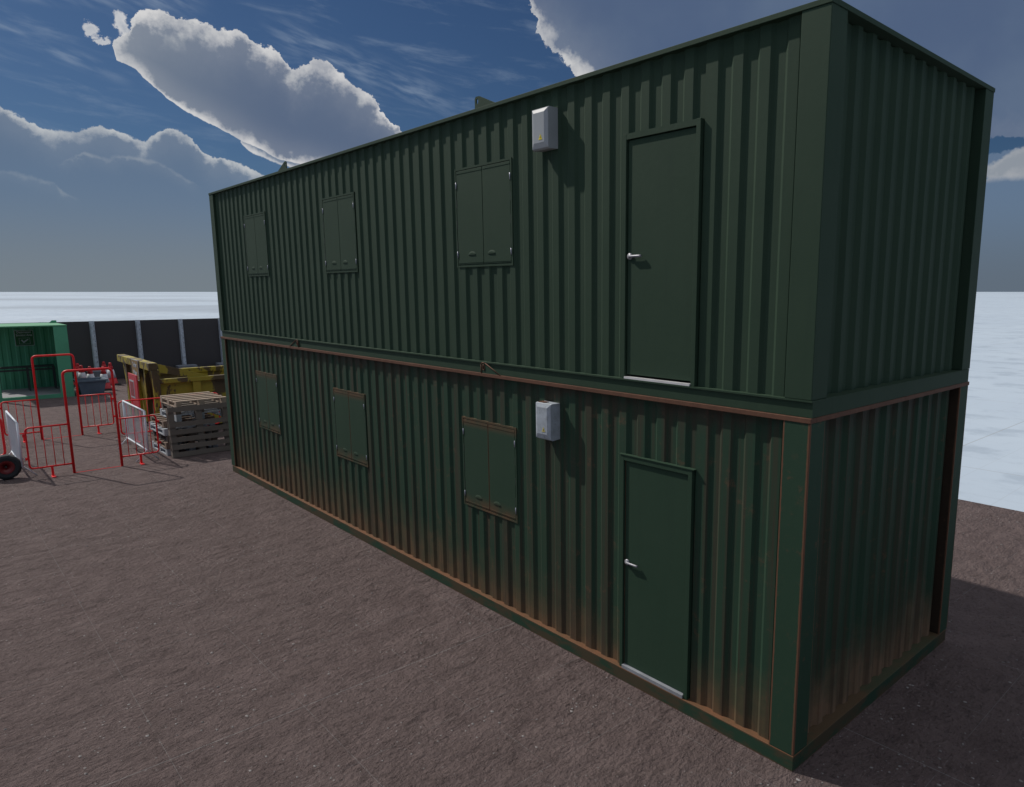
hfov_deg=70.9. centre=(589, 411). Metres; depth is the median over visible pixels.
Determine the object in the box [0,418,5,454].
red barrier
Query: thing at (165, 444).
wooden pallet
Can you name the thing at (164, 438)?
wooden pallet
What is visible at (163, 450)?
wooden pallet
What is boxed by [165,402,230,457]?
wooden pallet
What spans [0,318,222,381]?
hoarding fence
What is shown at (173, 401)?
wooden pallet
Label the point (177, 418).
wooden pallet
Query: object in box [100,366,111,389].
traffic cone
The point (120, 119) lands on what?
sky
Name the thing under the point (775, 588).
site cabin
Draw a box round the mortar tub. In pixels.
[73,377,107,394]
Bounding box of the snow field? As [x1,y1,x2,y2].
[0,292,1023,511]
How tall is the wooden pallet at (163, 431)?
0.144 m
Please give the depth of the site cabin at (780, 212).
5.82 m
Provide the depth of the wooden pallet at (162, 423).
15.63 m
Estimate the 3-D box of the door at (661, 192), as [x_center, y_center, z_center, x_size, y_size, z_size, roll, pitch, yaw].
[0.542,-1.186,5.563,0.064,1.858,0.683,-9,13,-43]
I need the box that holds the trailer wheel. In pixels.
[0,454,21,479]
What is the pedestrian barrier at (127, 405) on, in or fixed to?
on the earth ground
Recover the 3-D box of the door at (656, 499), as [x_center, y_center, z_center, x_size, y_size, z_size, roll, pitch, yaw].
[0.539,1.379,5.997,0.064,1.865,0.692,-9,13,-43]
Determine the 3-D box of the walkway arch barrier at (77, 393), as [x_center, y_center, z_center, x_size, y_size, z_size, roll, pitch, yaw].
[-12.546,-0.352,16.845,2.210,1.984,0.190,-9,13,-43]
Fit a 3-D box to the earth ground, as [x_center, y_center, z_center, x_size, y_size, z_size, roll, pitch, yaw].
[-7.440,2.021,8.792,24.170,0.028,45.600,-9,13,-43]
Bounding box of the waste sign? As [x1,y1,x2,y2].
[131,359,139,380]
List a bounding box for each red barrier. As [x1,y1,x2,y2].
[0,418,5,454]
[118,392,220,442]
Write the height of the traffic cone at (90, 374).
0.822 m
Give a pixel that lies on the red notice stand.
(133, 385)
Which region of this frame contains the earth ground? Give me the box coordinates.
[0,378,1023,786]
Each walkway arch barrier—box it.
[0,354,114,442]
[22,367,160,477]
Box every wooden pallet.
[150,413,214,427]
[150,417,214,435]
[152,426,218,441]
[152,439,217,455]
[153,432,217,448]
[160,391,226,406]
[160,408,221,421]
[161,398,220,414]
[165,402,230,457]
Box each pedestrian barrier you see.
[5,410,36,474]
[118,400,158,461]
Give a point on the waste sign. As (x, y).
(135, 369)
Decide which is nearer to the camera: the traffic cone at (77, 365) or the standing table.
the standing table
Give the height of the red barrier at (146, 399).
0.981 m
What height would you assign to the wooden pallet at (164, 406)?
0.144 m
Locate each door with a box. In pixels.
[624,461,687,692]
[627,127,695,380]
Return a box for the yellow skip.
[117,354,225,422]
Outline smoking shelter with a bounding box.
[0,320,74,401]
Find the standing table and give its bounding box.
[0,364,57,390]
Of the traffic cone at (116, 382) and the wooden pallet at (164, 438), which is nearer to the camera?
the wooden pallet at (164, 438)
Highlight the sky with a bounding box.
[0,0,1023,291]
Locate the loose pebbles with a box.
[1,492,1022,786]
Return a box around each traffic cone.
[74,363,79,386]
[74,365,85,388]
[86,366,94,377]
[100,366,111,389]
[107,363,120,384]
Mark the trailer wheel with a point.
(10, 467)
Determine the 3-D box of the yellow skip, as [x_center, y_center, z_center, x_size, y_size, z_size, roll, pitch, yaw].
[-10.708,-0.709,19.495,2.980,1.650,3.520,-9,13,-43]
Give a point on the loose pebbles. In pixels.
(431, 674)
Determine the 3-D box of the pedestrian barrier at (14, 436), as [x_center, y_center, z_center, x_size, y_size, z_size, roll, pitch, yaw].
[-11.151,0.615,13.843,0.419,1.066,1.868,-9,13,-43]
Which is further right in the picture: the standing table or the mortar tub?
the mortar tub
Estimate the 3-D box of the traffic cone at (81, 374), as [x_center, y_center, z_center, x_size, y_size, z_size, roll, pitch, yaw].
[-18.287,-1.252,25.708,0.493,0.822,0.493,-9,13,-43]
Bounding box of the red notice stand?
[128,373,141,434]
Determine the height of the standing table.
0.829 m
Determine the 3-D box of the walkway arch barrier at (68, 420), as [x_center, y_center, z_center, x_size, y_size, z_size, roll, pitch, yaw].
[-9.564,0.166,13.762,2.210,1.984,0.190,-9,13,-43]
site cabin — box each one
[208,0,994,417]
[221,336,968,771]
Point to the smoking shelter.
(21, 344)

